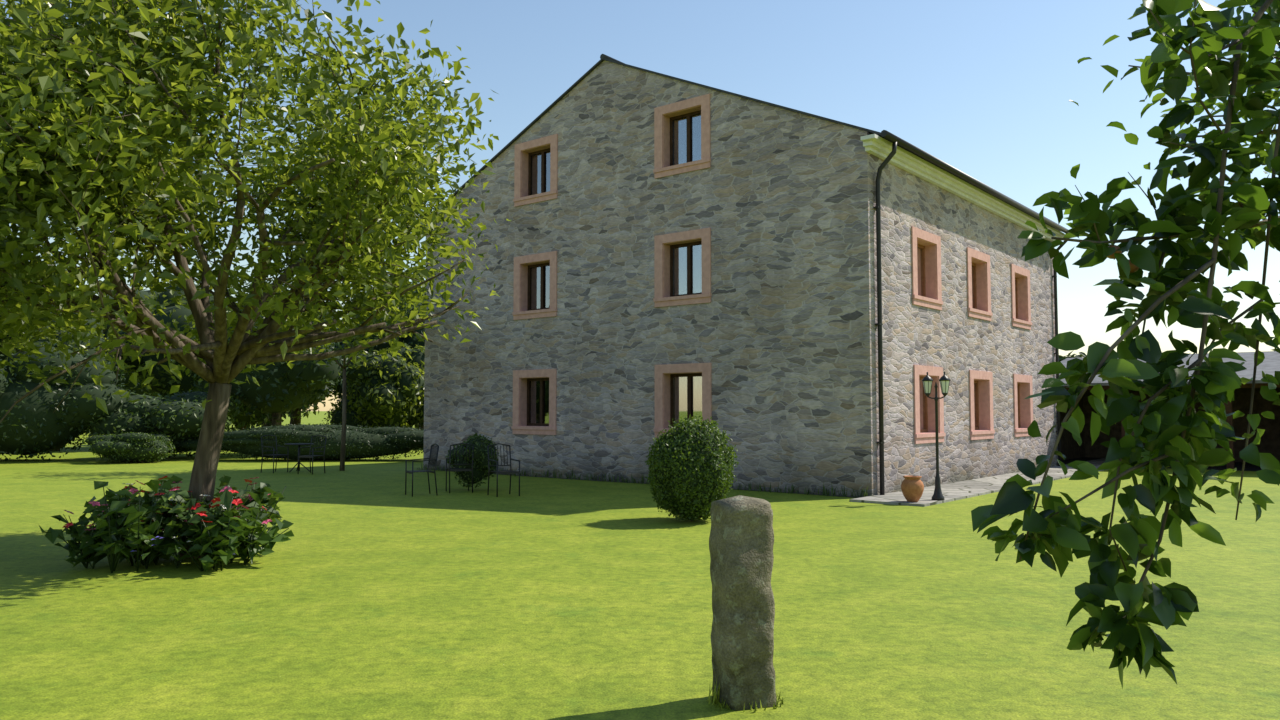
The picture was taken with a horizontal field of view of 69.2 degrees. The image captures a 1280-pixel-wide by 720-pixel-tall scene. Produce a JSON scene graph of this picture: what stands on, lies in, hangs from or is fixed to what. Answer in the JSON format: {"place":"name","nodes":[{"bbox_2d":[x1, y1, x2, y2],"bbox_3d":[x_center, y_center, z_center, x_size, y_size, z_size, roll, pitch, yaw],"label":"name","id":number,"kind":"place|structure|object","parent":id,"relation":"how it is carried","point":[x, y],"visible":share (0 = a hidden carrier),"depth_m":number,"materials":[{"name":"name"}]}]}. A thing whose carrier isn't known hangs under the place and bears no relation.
{"place":"outdoors","nodes":[
{"label":"outdoors","id":0,"kind":"place"},
{"bbox_2d":[44,275,108,337],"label":"tree","id":1,"kind":"object","parent":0,"point":[90,321],"depth_m":62.42,"materials":[{"name":"green plant"}]},
{"bbox_2d":[101,284,164,396],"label":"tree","id":2,"kind":"object","parent":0,"point":[131,384],"depth_m":67.68,"materials":[{"name":"green plant"}]},
{"bbox_2d":[107,280,230,398],"bbox_3d":[-19.015,0.080,39.687,6.867,7.375,6.601,0,-3,0],"label":"tree","id":3,"kind":"object","parent":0,"point":[186,383],"depth_m":37.98,"materials":[{"name":"green plant"}]},
{"bbox_2d":[250,403,317,426],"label":"tree","id":4,"kind":"object","parent":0,"point":[264,425],"depth_m":65.82,"materials":[{"name":"green plant"}]},
{"bbox_2d":[322,394,422,428],"bbox_3d":[-11.612,2.568,40.285,4.525,2.462,3.468,0,-3,0],"label":"shrub","id":5,"kind":"object","parent":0,"point":[349,422],"depth_m":39.13,"materials":[{"name":"green plant"}]},
{"bbox_2d":[328,294,424,398],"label":"tree","id":6,"kind":"object","parent":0,"point":[406,340],"depth_m":41.95,"materials":[{"name":"green plant"}]},
{"bbox_2d":[354,281,425,428],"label":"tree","id":7,"kind":"object","parent":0,"point":[420,426],"depth_m":67.15,"materials":[{"name":"green plant"}]},
{"bbox_2d":[0,411,1279,719],"bbox_3d":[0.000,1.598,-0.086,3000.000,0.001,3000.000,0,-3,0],"label":"lawn","id":8,"kind":"structure","parent":0,"point":[372,589],"depth_m":7.38,"materials":[{"name":"green plant"}]},
{"bbox_2d":[0,325,121,450],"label":"belt tree","id":9,"kind":"object","parent":8,"relation":"on","point":[91,351],"depth_m":35.14,"materials":[{"name":"green plant"}]},
{"bbox_2d":[0,342,134,460],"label":"shrub","id":10,"kind":"object","parent":8,"relation":"on","point":[9,395],"depth_m":28.69,"materials":[{"name":"green plant"}]},
{"bbox_2d":[82,431,175,462],"bbox_3d":[-15.619,2.646,28.317,2.636,0.974,1.847,1,-3,-25],"label":"hedge","id":11,"kind":"object","parent":8,"relation":"on","point":[151,447],"depth_m":27.86,"materials":[{"name":"green plant"}]},
{"bbox_2d":[83,389,241,457],"bbox_3d":[-15.560,2.108,30.646,4.716,2.308,3.761,0,-3,0],"label":"shrub","id":12,"kind":"object","parent":8,"relation":"on","point":[193,421],"depth_m":29.41,"materials":[{"name":"green plant"}]},
{"bbox_2d":[38,475,293,572],"bbox_3d":[-4.795,1.673,9.915,2.479,0.942,2.149,0,-3,0],"label":"flower bed","id":13,"kind":"object","parent":8,"relation":"on","point":[164,548],"depth_m":9.36,"materials":[{"name":"green plant"}]},
{"bbox_2d":[131,533,255,555],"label":"flowers","id":14,"kind":"object","parent":13,"relation":"on","point":[176,537],"visible":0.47,"depth_m":9.11,"materials":[{"name":"red plant"}]},
{"bbox_2d":[191,373,271,430],"bbox_3d":[-16.281,1.381,38.533,4.928,4.653,4.915,0,-3,0],"label":"belt tree","id":15,"kind":"object","parent":8,"relation":"on","point":[197,388],"depth_m":37.52,"materials":[{"name":"green plant"}]},
{"bbox_2d":[0,0,511,557],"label":"tree","id":16,"kind":"object","parent":8,"relation":"on","point":[29,67],"depth_m":8.90,"materials":[{"name":"green plant"}]},
{"bbox_2d":[261,434,288,472],"bbox_3d":[-9.435,2.413,23.924,0.525,0.972,0.465,-2,-4,30],"label":"garden chair","id":17,"kind":"object","parent":8,"relation":"on","point":[277,454],"visible":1,"depth_m":23.97,"materials":[{"name":"metal"}]},
{"bbox_2d":[226,306,348,425],"bbox_3d":[-13.016,0.434,33.357,5.415,5.978,5.208,0,-3,0],"label":"tree","id":18,"kind":"object","parent":8,"relation":"on","point":[308,374],"depth_m":31.83,"materials":[{"name":"green plant"}]},
{"bbox_2d":[237,297,344,425],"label":"tree","id":19,"kind":"object","parent":8,"relation":"on","point":[330,395],"depth_m":46.74,"materials":[{"name":"green plant"}]},
{"bbox_2d":[169,423,423,460],"bbox_3d":[-10.474,2.614,29.680,9.526,1.206,2.220,0,-3,0],"label":"hedge","id":20,"kind":"object","parent":8,"relation":"on","point":[240,435],"depth_m":29.05,"materials":[{"name":"green plant"}]},
{"bbox_2d":[284,443,313,471],"bbox_3d":[-8.900,2.552,24.197,0.740,0.739,0.740,0,-3,0],"label":"garden table","id":21,"kind":"object","parent":8,"relation":"on","point":[298,444],"visible":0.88,"depth_m":24.18,"materials":[{"name":"metal"}]},
{"bbox_2d":[298,435,326,474],"bbox_3d":[-8.286,2.386,23.443,0.465,0.972,0.525,-1,-3,20],"label":"garden chair","id":22,"kind":"object","parent":8,"relation":"on","point":[309,456],"visible":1,"depth_m":23.53,"materials":[{"name":"metal"}]},
{"bbox_2d":[210,257,451,470],"bbox_3d":[-8.394,-0.696,24.312,7.023,7.324,6.692,0,-3,0],"label":"tree","id":23,"kind":"object","parent":8,"relation":"on","point":[351,344],"depth_m":24.60,"materials":[{"name":"green plant"}]},
{"bbox_2d":[340,343,424,427],"bbox_3d":[-10.493,1.478,39.031,4.430,4.514,4.718,0,-3,0],"label":"belt tree","id":24,"kind":"object","parent":8,"relation":"on","point":[405,379],"depth_m":37.83,"materials":[{"name":"green plant"}]},
{"bbox_2d":[405,443,438,496],"bbox_3d":[-4.115,2.067,17.534,0.525,0.972,0.465,2,-4,-30],"label":"garden chair","id":25,"kind":"object","parent":8,"relation":"on","point":[432,459],"visible":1,"depth_m":17.58,"materials":[{"name":"metal"}]},
{"bbox_2d":[446,443,473,492],"bbox_3d":[-3.536,2.101,18.175,0.465,0.972,0.525,1,-3,-20],"label":"garden chair","id":26,"kind":"object","parent":8,"relation":"on","point":[454,469],"visible":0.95,"depth_m":18.01,"materials":[{"name":"metal"}]},
{"bbox_2d":[445,433,498,487],"bbox_3d":[-3.378,2.008,18.548,1.098,1.121,1.100,0,-3,0],"label":"shrub","id":27,"kind":"object","parent":8,"relation":"on","point":[477,455],"depth_m":18.25,"materials":[{"name":"green plant"}]},
{"bbox_2d":[487,443,519,496],"bbox_3d":[-2.570,2.062,17.449,0.465,0.972,0.525,2,-4,-30],"label":"garden chair","id":28,"kind":"object","parent":8,"relation":"on","point":[510,471],"visible":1,"depth_m":17.50,"materials":[{"name":"metal"}]},
{"bbox_2d":[417,464,867,497],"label":"grass tufts","id":29,"kind":"object","parent":8,"relation":"on","point":[642,482],"visible":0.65,"depth_m":20.35,"materials":[{"name":"green plant"}]},
{"bbox_2d":[645,414,738,520],"bbox_3d":[0.748,1.556,13.434,1.381,1.547,1.415,0,-3,0],"label":"topiary bush","id":30,"kind":"object","parent":8,"relation":"on","point":[653,459],"depth_m":13.04,"materials":[{"name":"green plant"}]},
{"bbox_2d":[423,61,1057,496],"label":"house walls","id":31,"kind":"structure","parent":8,"relation":"on","point":[779,331],"depth_m":20.30,"materials":[{"name":"grey stone"}]},
{"bbox_2d":[420,54,1061,231],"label":"house roof","id":32,"kind":"structure","parent":31,"relation":"on","point":[603,57],"depth_m":21.11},
{"bbox_2d":[511,94,1032,443],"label":"house windows","id":33,"kind":"structure","parent":31,"relation":"in","point":[682,260],"depth_m":20.79,"materials":[{"name":"stone"}]},
{"bbox_2d":[860,134,1064,240],"bbox_3d":[3.003,-3.513,26.109,13.660,0.230,12.660,-3,-4,39],"label":"eave","id":34,"kind":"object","parent":31,"relation":"attached to","point":[881,148],"depth_m":20.00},
{"bbox_2d":[873,130,1069,494],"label":"house gutters","id":35,"kind":"object","parent":31,"relation":"attached to","point":[895,140],"visible":0.66,"depth_m":17.37,"materials":[{"name":"metal"}]},
{"bbox_2d":[709,495,775,710],"bbox_3d":[0.565,1.324,5.119,0.327,1.150,0.331,0,-2,-20],"label":"granite post","id":36,"kind":"object","parent":8,"relation":"on","point":[741,540],"visible":1,"depth_m":5.00,"materials":[{"name":"grey stone"}]},
{"bbox_2d":[707,680,783,711],"bbox_3d":[0.586,1.805,5.108,0.435,0.148,0.410,0,-3,0],"label":"grass ring","id":37,"kind":"object","parent":8,"relation":"on","point":[714,700],"visible":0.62,"depth_m":5.04,"materials":[{"name":"green plant"}]},
{"bbox_2d":[1059,350,1086,361],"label":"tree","id":38,"kind":"object","parent":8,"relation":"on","point":[1062,358],"depth_m":57.01,"materials":[{"name":"green plant"}]},
{"bbox_2d":[1059,351,1279,470],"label":"outbuilding","id":39,"kind":"structure","parent":8,"relation":"on","point":[1072,450],"depth_m":28.28,"materials":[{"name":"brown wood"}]},
{"bbox_2d":[1,0,1279,410],"label":"sky","id":40,"kind":"structure","parent":0,"point":[985,88],"materials":[{"name":"blue"}]},
{"bbox_2d":[849,458,1107,506],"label":"paving path","id":41,"kind":"structure","parent":0,"point":[953,491],"depth_m":18.26,"materials":[{"name":"stone"}]},
{"bbox_2d":[901,475,923,501],"bbox_3d":[4.660,2.203,15.854,0.380,0.435,0.380,0,-3,0],"label":"terracotta urn","id":42,"kind":"object","parent":41,"relation":"on","point":[912,488],"visible":1,"depth_m":15.73,"materials":[{"name":"orange ceramic"}]},
{"bbox_2d":[922,371,950,500],"bbox_3d":[5.190,1.318,16.202,0.510,2.240,0.220,-2,-4,35],"label":"lamp post","id":43,"kind":"object","parent":41,"relation":"on","point":[944,380],"visible":1,"depth_m":16.16,"materials":[{"name":"metal"}]},
{"bbox_2d":[971,0,1279,688],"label":"apple tree","id":44,"kind":"object","parent":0,"point":[1061,537],"depth_m":2.27,"materials":[{"name":"green plant"}]},
{"bbox_2d":[1106,245,1138,272],"bbox_3d":[1.232,-0.258,2.370,0.100,0.068,0.039,1,-3,-21],"label":"apple tree fruit","id":45,"kind":"object","parent":44,"relation":"hanging from","point":[1133,268],"visible":0.47,"depth_m":2.36,"materials":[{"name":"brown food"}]}
]}

